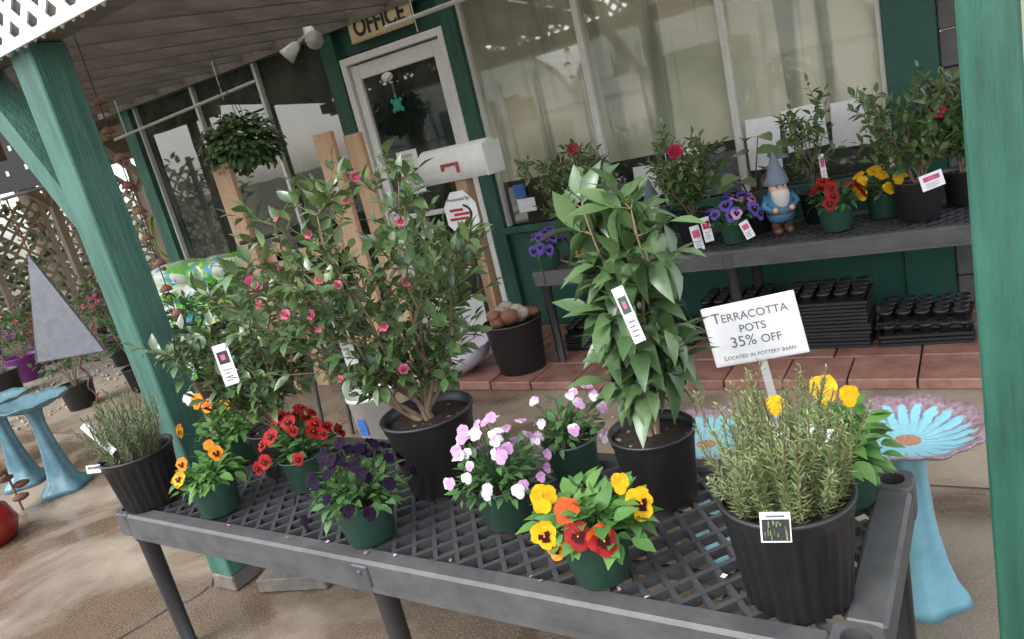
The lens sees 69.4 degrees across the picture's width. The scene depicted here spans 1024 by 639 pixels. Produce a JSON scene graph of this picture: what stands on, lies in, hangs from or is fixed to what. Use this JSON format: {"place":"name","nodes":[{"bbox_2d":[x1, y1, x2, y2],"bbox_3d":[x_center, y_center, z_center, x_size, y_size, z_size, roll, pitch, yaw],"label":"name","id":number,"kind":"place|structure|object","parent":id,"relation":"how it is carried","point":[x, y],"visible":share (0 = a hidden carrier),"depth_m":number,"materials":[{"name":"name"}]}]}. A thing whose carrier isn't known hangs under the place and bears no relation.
{"place":"outdoors","nodes":[
{"label":"outdoors","id":0,"kind":"place"},
{"bbox_2d":[0,299,129,430],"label":"gravel yard","id":1,"kind":"structure","parent":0,"point":[105,367],"depth_m":8.58,"materials":[{"name":"beige gravel"}]},
{"bbox_2d":[0,319,12,359],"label":"potted shrub","id":2,"kind":"object","parent":1,"relation":"on","point":[1,347],"visible":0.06,"depth_m":10.73,"materials":[{"name":"green plant"}]},
{"bbox_2d":[0,308,33,391],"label":"potted shrub","id":3,"kind":"object","parent":1,"relation":"on","point":[10,376],"visible":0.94,"depth_m":7.94,"materials":[{"name":"green plant"}]},
{"bbox_2d":[9,292,34,348],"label":"potted shrub","id":4,"kind":"object","parent":1,"relation":"on","point":[24,307],"visible":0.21,"depth_m":10.22,"materials":[{"name":"green plant"}]},
{"bbox_2d":[0,311,45,382],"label":"potted shrub","id":5,"kind":"object","parent":1,"relation":"on","point":[22,360],"visible":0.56,"depth_m":8.62,"materials":[{"name":"green plant"}]},
{"bbox_2d":[6,298,59,365],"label":"potted shrub","id":6,"kind":"object","parent":1,"relation":"on","point":[24,320],"visible":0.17,"depth_m":9.27,"materials":[{"name":"green plant"}]},
{"bbox_2d":[0,114,167,338],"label":"shade structure","id":7,"kind":"object","parent":1,"relation":"on","point":[50,203],"visible":0.14,"depth_m":10.59,"materials":[{"name":"brown wood"}]},
{"bbox_2d":[0,176,170,328],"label":"lattice fence","id":8,"kind":"object","parent":1,"relation":"on","point":[56,246],"visible":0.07,"depth_m":13.29,"materials":[{"name":"wood"}]},
{"bbox_2d":[71,282,114,343],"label":"potted shrub","id":9,"kind":"object","parent":1,"relation":"on","point":[103,330],"visible":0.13,"depth_m":9.44,"materials":[{"name":"green plant"}]},
{"bbox_2d":[73,266,116,339],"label":"potted shrub","id":10,"kind":"object","parent":1,"relation":"on","point":[90,275],"visible":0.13,"depth_m":8.77,"materials":[{"name":"green plant"}]},
{"bbox_2d":[80,265,112,321],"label":"potted shrub","id":11,"kind":"object","parent":1,"relation":"on","point":[85,287],"visible":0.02,"depth_m":10.26,"materials":[{"name":"green plant"}]},
{"bbox_2d":[74,268,129,366],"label":"potted shrub","id":12,"kind":"object","parent":1,"relation":"on","point":[120,358],"visible":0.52,"depth_m":8.12,"materials":[{"name":"green plant"}]},
{"bbox_2d":[0,158,136,245],"label":"sky","id":13,"kind":"structure","parent":0,"point":[118,170],"materials":[{"name":"white"}]},
{"bbox_2d":[256,569,330,591],"bbox_3d":[-0.884,1.060,3.042,0.320,0.060,0.100,-9,16,17],"label":"concrete block","id":14,"kind":"object","parent":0,"point":[268,580],"depth_m":3.00,"materials":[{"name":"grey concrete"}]},
{"bbox_2d":[299,316,417,434],"bbox_3d":[-0.941,0.295,4.546,0.641,0.764,0.321,-4,18,33],"label":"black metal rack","id":15,"kind":"object","parent":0,"point":[346,404],"visible":0.19,"depth_m":4.61,"materials":[{"name":"black metal"}]},
{"bbox_2d":[0,345,999,638],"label":"concrete pavement","id":16,"kind":"structure","parent":0,"point":[72,565],"depth_m":3.26,"materials":[{"name":"brown concrete"}]},
{"bbox_2d":[0,500,18,547],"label":"red glazed pot","id":17,"kind":"object","parent":16,"relation":"on","point":[9,518],"visible":1,"depth_m":4.18,"materials":[{"name":"ceramic"}]},
{"bbox_2d":[0,467,29,510],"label":"rusty garden ornament","id":18,"kind":"object","parent":16,"relation":"on","point":[19,497],"visible":1,"depth_m":4.57,"materials":[{"name":"metal"}]},
{"bbox_2d":[0,386,46,494],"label":"birdbath","id":19,"kind":"object","parent":16,"relation":"on","point":[21,463],"visible":0.8,"depth_m":5.02,"materials":[{"name":"blue ceramic"}]},
{"bbox_2d":[0,386,93,501],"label":"birdbath","id":20,"kind":"object","parent":16,"relation":"on","point":[64,476],"visible":1,"depth_m":4.72,"materials":[{"name":"blue ceramic"}]},
{"bbox_2d":[27,346,100,411],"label":"potted shrub","id":21,"kind":"object","parent":16,"relation":"on","point":[78,395],"visible":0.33,"depth_m":6.72,"materials":[{"name":"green plant"}]},
{"bbox_2d":[94,314,140,392],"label":"potted shrub","id":22,"kind":"object","parent":16,"relation":"on","point":[128,373],"visible":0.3,"depth_m":6.76,"materials":[{"name":"green plant"}]},
{"bbox_2d":[0,41,261,590],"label":"porch post","id":23,"kind":"object","parent":16,"relation":"on","point":[49,131],"visible":0.73,"depth_m":2.78,"materials":[{"name":"green wood"}]},
{"bbox_2d":[168,302,238,409],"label":"potted shrub","id":24,"kind":"object","parent":16,"relation":"on","point":[205,395],"visible":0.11,"depth_m":5.69,"materials":[{"name":"green plant"}]},
{"bbox_2d":[0,0,415,119],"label":"porch awning","id":25,"kind":"object","parent":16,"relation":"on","point":[135,53],"visible":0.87,"depth_m":4.48,"materials":[{"name":"wood"}]},
{"bbox_2d":[0,132,43,200],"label":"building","id":26,"kind":"structure","parent":25,"relation":"attached to","point":[16,174],"depth_m":2.93,"materials":[{"name":"black metal"}]},
{"bbox_2d":[6,200,105,414],"bbox_3d":[-1.986,0.045,3.249,0.310,1.177,0.029,-14,15,-3],"label":"triangular wind bell","id":27,"kind":"object","parent":26,"relation":"hanging from","point":[61,329],"visible":0.89,"depth_m":3.24,"materials":[{"name":"metal"}]},
{"bbox_2d":[73,34,186,342],"bbox_3d":[-1.888,-0.618,3.684,0.092,1.650,0.068,-4,18,33],"label":"terracotta wind chime","id":28,"kind":"object","parent":25,"relation":"hanging from","point":[120,157],"visible":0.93,"depth_m":3.67},
{"bbox_2d":[195,51,288,176],"bbox_3d":[-2.064,-1.514,5.392,0.637,0.946,0.628,-4,18,33],"label":"hanging basket","id":29,"kind":"object","parent":25,"relation":"hanging from","point":[245,151],"visible":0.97,"depth_m":5.33,"materials":[{"name":"green plastic"}]},
{"bbox_2d":[114,0,465,140],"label":"conduit pipe","id":30,"kind":"object","parent":25,"relation":"attached to","point":[421,14],"visible":0.99,"depth_m":5.70,"materials":[{"name":"white metal"}]},
{"bbox_2d":[279,26,323,63],"bbox_3d":[-1.633,-2.168,5.779,0.451,0.263,0.234,-4,18,33],"label":"security floodlight","id":31,"kind":"object","parent":25,"relation":"attached to","point":[312,37],"visible":0.96,"depth_m":5.79,"materials":[{"name":"white paint"}]},
{"bbox_2d":[345,3,414,44],"bbox_3d":[-1.000,-2.259,5.511,0.620,0.255,0.026,-4,18,33],"label":"office sign","id":32,"kind":"object","parent":25,"relation":"attached to","point":[366,29],"visible":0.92,"depth_m":5.52,"materials":[{"name":"brown wood"}]},
{"bbox_2d":[151,251,270,380],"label":"stacked soil bags","id":33,"kind":"object","parent":16,"relation":"on","point":[176,275],"visible":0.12,"depth_m":6.29,"materials":[{"name":"green plastic"}]},
{"bbox_2d":[179,330,296,394],"bbox_3d":[-2.216,0.414,5.712,1.000,0.520,0.400,-4,18,33],"label":"black metal shelf","id":34,"kind":"object","parent":16,"relation":"on","point":[189,352],"visible":0.09,"depth_m":5.57,"materials":[{"name":"black metal"}]},
{"bbox_2d":[161,290,205,341],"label":"potted shrub","id":35,"kind":"object","parent":34,"relation":"on","point":[170,310],"visible":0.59,"depth_m":5.74,"materials":[{"name":"green plant"}]},
{"bbox_2d":[189,280,235,343],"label":"potted shrub","id":36,"kind":"object","parent":34,"relation":"on","point":[214,309],"visible":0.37,"depth_m":5.42,"materials":[{"name":"green plant"}]},
{"bbox_2d":[276,297,305,377],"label":"potted shrub","id":37,"kind":"object","parent":16,"relation":"on","point":[302,361],"visible":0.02,"depth_m":6.18,"materials":[{"name":"green plant"}]},
{"bbox_2d":[212,130,428,390],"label":"wooden display planks","id":38,"kind":"object","parent":16,"relation":"on","point":[228,186],"visible":0.4,"depth_m":4.89,"materials":[{"name":"brown wood"}]},
{"bbox_2d":[313,266,361,362],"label":"potted shrub","id":39,"kind":"object","parent":16,"relation":"on","point":[352,275],"visible":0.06,"depth_m":6.15,"materials":[{"name":"green plant"}]},
{"bbox_2d":[345,384,393,439],"bbox_3d":[-0.783,0.562,4.285,0.284,0.320,0.284,-4,18,33],"label":"white bucket","id":40,"kind":"object","parent":16,"relation":"on","point":[367,415],"visible":0.31,"depth_m":4.17,"materials":[{"name":"paint"}]},
{"bbox_2d":[396,148,444,296],"bbox_3d":[-0.547,-0.422,5.254,0.180,1.560,0.015,-4,18,33],"label":"checkout notice","id":41,"kind":"object","parent":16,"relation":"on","point":[412,154],"visible":0.41,"depth_m":5.07,"materials":[{"name":"paper"}]},
{"bbox_2d":[114,436,917,638],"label":"plant bench","id":42,"kind":"object","parent":16,"relation":"on","point":[880,607],"visible":0.59,"depth_m":1.79,"materials":[{"name":"plastic"}]},
{"bbox_2d":[68,380,182,513],"bbox_3d":[-1.337,0.434,2.597,0.307,0.456,0.275,-4,18,33],"label":"rosemary plant","id":43,"kind":"object","parent":42,"relation":"on","point":[138,471],"visible":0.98,"depth_m":2.54,"materials":[{"name":"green plant"}]},
{"bbox_2d":[169,439,249,518],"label":"pansy plant","id":44,"kind":"object","parent":42,"relation":"on","point":[211,490],"visible":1,"depth_m":2.36,"materials":[{"name":"green plant"}]},
{"bbox_2d":[120,254,315,477],"bbox_3d":[-0.868,0.178,2.571,0.624,0.735,0.634,-4,18,33],"label":"camellia plant","id":45,"kind":"object","parent":42,"relation":"on","point":[233,382],"visible":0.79,"depth_m":2.47,"materials":[{"name":"green plant"}]},
{"bbox_2d":[176,391,264,465],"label":"pansy plant","id":46,"kind":"object","parent":42,"relation":"on","point":[231,434],"visible":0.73,"depth_m":2.75,"materials":[{"name":"green plant"}]},
{"bbox_2d":[252,404,345,493],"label":"pansy plant","id":47,"kind":"object","parent":42,"relation":"on","point":[297,463],"visible":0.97,"depth_m":2.38,"materials":[{"name":"red plant"}]},
{"bbox_2d":[187,138,506,498],"bbox_3d":[-0.408,0.017,2.147,0.890,1.046,0.679,-18,15,-15],"label":"camellia plant","id":48,"kind":"object","parent":42,"relation":"on","point":[420,431],"visible":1,"depth_m":2.04,"materials":[{"name":"green plant"}]},
{"bbox_2d":[294,438,417,548],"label":"viola plant","id":49,"kind":"object","parent":42,"relation":"on","point":[362,511],"visible":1,"depth_m":1.96,"materials":[{"name":"green plant"}]},
{"bbox_2d":[222,484,726,597],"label":"fallen petals","id":50,"kind":"object","parent":42,"relation":"on","point":[723,575],"visible":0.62,"depth_m":1.69,"materials":[{"name":"pink plant"}]},
{"bbox_2d":[443,412,554,532],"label":"viola plant","id":51,"kind":"object","parent":42,"relation":"on","point":[500,493],"visible":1,"depth_m":1.87,"materials":[{"name":"green plant"}]},
{"bbox_2d":[525,385,607,482],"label":"viola plant","id":52,"kind":"object","parent":42,"relation":"on","point":[571,446],"visible":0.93,"depth_m":2.03,"materials":[{"name":"green plant"}]},
{"bbox_2d":[515,466,663,589],"bbox_3d":[0.179,0.440,1.603,0.298,0.262,0.285,-4,18,33],"label":"pansy plant","id":53,"kind":"object","parent":42,"relation":"on","point":[593,523],"visible":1,"depth_m":1.55,"materials":[{"name":"green plant"}]},
{"bbox_2d":[534,152,716,511],"bbox_3d":[0.295,0.028,1.819,0.389,0.872,0.476,-13,15,3],"label":"leafy plant","id":54,"kind":"object","parent":42,"relation":"on","point":[629,280],"visible":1,"depth_m":1.71,"materials":[{"name":"green plant"}]},
{"bbox_2d":[692,358,873,623],"bbox_3d":[0.503,0.304,1.384,0.326,0.481,0.297,-17,15,-13],"label":"rosemary plant","id":55,"kind":"object","parent":42,"relation":"on","point":[789,522],"visible":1,"depth_m":1.32,"materials":[{"name":"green plant"}]},
{"bbox_2d":[700,290,809,428],"bbox_3d":[0.837,0.392,2.255,0.274,0.955,0.021,-13,9,29],"label":"sale sign","id":56,"kind":"object","parent":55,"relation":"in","point":[763,328],"visible":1,"depth_m":2.19,"materials":[{"name":"white paint"}]},
{"bbox_2d":[766,375,905,509],"bbox_3d":[0.731,0.267,1.655,0.268,0.308,0.295,-4,18,33],"label":"pansy plant","id":57,"kind":"object","parent":42,"relation":"on","point":[872,462],"visible":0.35,"depth_m":1.62,"materials":[{"name":"green plant"}]},
{"bbox_2d":[455,300,981,389],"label":"brick walkway","id":58,"kind":"structure","parent":16,"relation":"on","point":[937,366],"depth_m":3.82,"materials":[{"name":"brick"},{"name":"red brick"}]},
{"bbox_2d":[407,331,489,375],"bbox_3d":[-0.421,0.265,5.086,0.620,0.180,0.620,-4,18,33],"label":"lavender bowl","id":59,"kind":"object","parent":58,"relation":"on","point":[473,360],"visible":0.23,"depth_m":4.91,"materials":[{"name":"ceramic"}]},
{"bbox_2d":[418,137,504,309],"bbox_3d":[-0.202,-0.440,5.082,0.546,1.525,0.216,-4,18,33],"label":"mailbox","id":60,"kind":"object","parent":58,"relation":"on","point":[461,165],"visible":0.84,"depth_m":4.87,"materials":[{"name":"white paint"}]},
{"bbox_2d":[444,190,489,314],"bbox_3d":[-0.226,-0.271,5.053,0.259,1.232,0.032,-4,18,33],"label":"alarm sign","id":61,"kind":"object","parent":58,"relation":"on","point":[459,206],"visible":0.66,"depth_m":4.93,"materials":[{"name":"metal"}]},
{"bbox_2d":[482,301,545,375],"bbox_3d":[0.024,0.106,4.776,0.393,0.443,0.393,-4,18,33],"label":"pot of stones","id":62,"kind":"object","parent":58,"relation":"on","point":[515,337],"visible":0.98,"depth_m":4.65,"materials":[{"name":"black plastic"}]},
{"bbox_2d":[564,314,591,351],"bbox_3d":[0.600,0.072,4.926,0.429,0.165,0.309,-5,17,30],"label":"nursery tray stack","id":63,"kind":"object","parent":58,"relation":"on","point":[574,328],"visible":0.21,"depth_m":4.89,"materials":[{"name":"black plastic"}]},
{"bbox_2d":[672,314,704,346],"bbox_3d":[0.984,0.076,4.686,0.428,0.105,0.309,-4,18,33],"label":"nursery tray stack","id":64,"kind":"object","parent":58,"relation":"on","point":[680,321],"visible":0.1,"depth_m":4.66,"materials":[{"name":"black plastic"}]},
{"bbox_2d":[699,283,779,340],"bbox_3d":[1.394,-0.049,4.504,0.436,0.245,0.311,-4,18,32],"label":"nursery tray stack","id":65,"kind":"object","parent":58,"relation":"on","point":[714,297],"visible":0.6,"depth_m":4.48,"materials":[{"name":"black plastic"}]},
{"bbox_2d":[532,199,971,361],"bbox_3d":[1.378,-0.157,4.309,2.441,0.668,0.652,-4,18,32],"label":"plant bench","id":66,"kind":"object","parent":58,"relation":"on","point":[866,234],"visible":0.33,"depth_m":3.87,"materials":[{"name":"plastic"}]},
{"bbox_2d":[528,226,568,268],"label":"viola plant","id":67,"kind":"object","parent":66,"relation":"on","point":[548,255],"visible":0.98,"depth_m":4.58,"materials":[{"name":"purple plant"}]},
{"bbox_2d":[513,138,610,246],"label":"camellia plant","id":68,"kind":"object","parent":66,"relation":"on","point":[573,150],"visible":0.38,"depth_m":4.61,"materials":[{"name":"green plant"}]},
{"bbox_2d":[643,178,666,232],"bbox_3d":[0.894,-0.703,4.675,0.147,0.390,0.147,-26,19,-38],"label":"garden gnome","id":69,"kind":"object","parent":66,"relation":"on","point":[650,191],"visible":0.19,"depth_m":4.63,"materials":[{"name":"blue"}]},
{"bbox_2d":[638,116,730,248],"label":"camellia plant","id":70,"kind":"object","parent":66,"relation":"on","point":[671,178],"visible":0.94,"depth_m":4.17,"materials":[{"name":"green plant"}]},
{"bbox_2d":[700,216,754,242],"bbox_3d":[1.181,-0.503,4.067,0.297,0.145,0.046,0,20,42],"label":"plant tag","id":71,"kind":"object","parent":66,"relation":"on","point":[746,229],"visible":0.97,"depth_m":4.14,"materials":[{"name":"plastic"}]},
{"bbox_2d":[704,191,764,244],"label":"viola plant","id":72,"kind":"object","parent":66,"relation":"on","point":[729,226],"visible":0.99,"depth_m":4.04,"materials":[{"name":"purple plant"}]},
{"bbox_2d":[696,131,804,233],"bbox_3d":[1.366,-0.773,4.186,0.584,0.557,0.588,-4,18,33],"label":"angel wing begonia","id":73,"kind":"object","parent":66,"relation":"on","point":[757,225],"visible":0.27,"depth_m":4.16,"materials":[{"name":"leaf"},{"name":"black plastic"},{"name":"green stem"}]},
{"bbox_2d":[760,151,799,235],"bbox_3d":[1.435,-0.680,3.979,0.173,0.458,0.173,-26,19,-38],"label":"garden gnome","id":74,"kind":"object","parent":66,"relation":"on","point":[780,201],"visible":1,"depth_m":3.95,"materials":[{"name":"blue ceramic"}]},
{"bbox_2d":[772,72,847,222],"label":"camellia plant","id":75,"kind":"object","parent":66,"relation":"on","point":[822,163],"visible":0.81,"depth_m":4.02,"materials":[{"name":"green plant"}]},
{"bbox_2d":[806,177,866,231],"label":"pansy plant","id":76,"kind":"object","parent":66,"relation":"on","point":[834,208],"visible":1,"depth_m":3.79,"materials":[{"name":"green plant"}]},
{"bbox_2d":[852,165,907,218],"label":"pansy plant","id":77,"kind":"object","parent":66,"relation":"on","point":[881,201],"visible":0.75,"depth_m":3.82,"materials":[{"name":"green plant"}]},
{"bbox_2d":[846,60,963,222],"bbox_3d":[1.946,-0.867,3.611,0.570,0.764,0.577,-4,18,33],"label":"camellia plant","id":78,"kind":"object","parent":66,"relation":"on","point":[918,196],"visible":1,"depth_m":3.54,"materials":[{"name":"green plant"}]},
{"bbox_2d":[913,67,968,206],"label":"camellia plant","id":79,"kind":"object","parent":66,"relation":"on","point":[956,187],"visible":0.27,"depth_m":3.67,"materials":[{"name":"green plant"}]},
{"bbox_2d":[787,275,876,348],"bbox_3d":[1.735,-0.037,4.043,0.435,0.305,0.314,-4,18,33],"label":"nursery tray stack","id":80,"kind":"object","parent":58,"relation":"on","point":[843,314],"visible":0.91,"depth_m":3.92,"materials":[{"name":"black plastic"}]},
{"bbox_2d":[879,306,976,346],"bbox_3d":[2.143,0.026,3.837,0.433,0.105,0.312,-5,17,29],"label":"nursery tray stack","id":81,"kind":"object","parent":58,"relation":"on","point":[923,334],"visible":0.49,"depth_m":3.73,"materials":[{"name":"black plastic"}]},
{"bbox_2d":[875,292,974,328],"bbox_3d":[2.147,-0.047,3.850,0.433,0.085,0.305,-3,19,36],"label":"nursery tray stack","id":82,"kind":"object","parent":81,"relation":"on","point":[943,304],"visible":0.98,"depth_m":3.80,"materials":[{"name":"black plastic"}]},
{"bbox_2d":[684,406,756,563],"bbox_3d":[0.709,0.591,2.595,0.402,0.452,0.396,-4,18,33],"label":"birdbath","id":83,"kind":"object","parent":16,"relation":"on","point":[710,411],"visible":0.2,"depth_m":2.61,"materials":[{"name":"ceramic"}]},
{"bbox_2d":[842,393,985,624],"bbox_3d":[1.156,0.550,2.121,0.402,0.567,0.396,-4,18,33],"label":"birdbath","id":84,"kind":"object","parent":16,"relation":"on","point":[926,427],"visible":0.69,"depth_m":2.09,"materials":[{"name":"ceramic"}]},
{"bbox_2d":[0,0,1023,305],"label":"ground","id":85,"kind":"structure","parent":0,"point":[22,254],"depth_m":50.28,"materials":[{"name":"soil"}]},
{"bbox_2d":[0,191,64,290],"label":"tree","id":86,"kind":"object","parent":85,"relation":"on","point":[24,200],"visible":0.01,"depth_m":19.36,"materials":[{"name":"green plant"}]},
{"bbox_2d":[0,188,157,327],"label":"hedge","id":87,"kind":"object","parent":85,"relation":"on","point":[19,283],"visible":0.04,"depth_m":14.78,"materials":[{"name":"green plant"}]},
{"bbox_2d":[117,0,975,334],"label":"walls","id":88,"kind":"structure","parent":85,"relation":"on","point":[911,30],"depth_m":4.82,"materials":[{"name":"green paint"}]},
{"bbox_2d":[149,214,168,259],"bbox_3d":[-4.888,-0.867,10.668,0.402,1.600,0.208,-4,18,33],"label":"coiled hose","id":89,"kind":"object","parent":88,"relation":"hanging from","point":[156,241],"visible":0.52,"depth_m":10.58,"materials":[{"name":"green rubber"}]},
{"bbox_2d":[339,26,507,334],"bbox_3d":[-0.658,-0.985,5.894,1.035,2.340,0.120,-4,18,33],"label":"door","id":90,"kind":"structure","parent":88,"relation":"attached to","point":[407,99],"depth_m":5.75,"materials":[{"name":"white paint"}]},
{"bbox_2d":[132,0,895,310],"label":"window frames","id":91,"kind":"structure","parent":88,"relation":"attached to","point":[726,60],"depth_m":4.98,"materials":[{"name":"white metal"}]},
{"bbox_2d":[137,0,895,308],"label":"window glass","id":92,"kind":"object","parent":91,"relation":"in","point":[651,61],"visible":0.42,"depth_m":4.98,"materials":[{"name":"clear glass"}]},
{"bbox_2d":[512,99,876,212],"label":"window papers","id":93,"kind":"object","parent":92,"relation":"attached to","point":[844,128],"depth_m":4.48,"materials":[{"name":"white paper"}]},
{"bbox_2d":[954,0,1023,638],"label":"porch post","id":94,"kind":"object","parent":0,"point":[990,50],"visible":1,"depth_m":1.34,"materials":[{"name":"green wood"}]}
]}

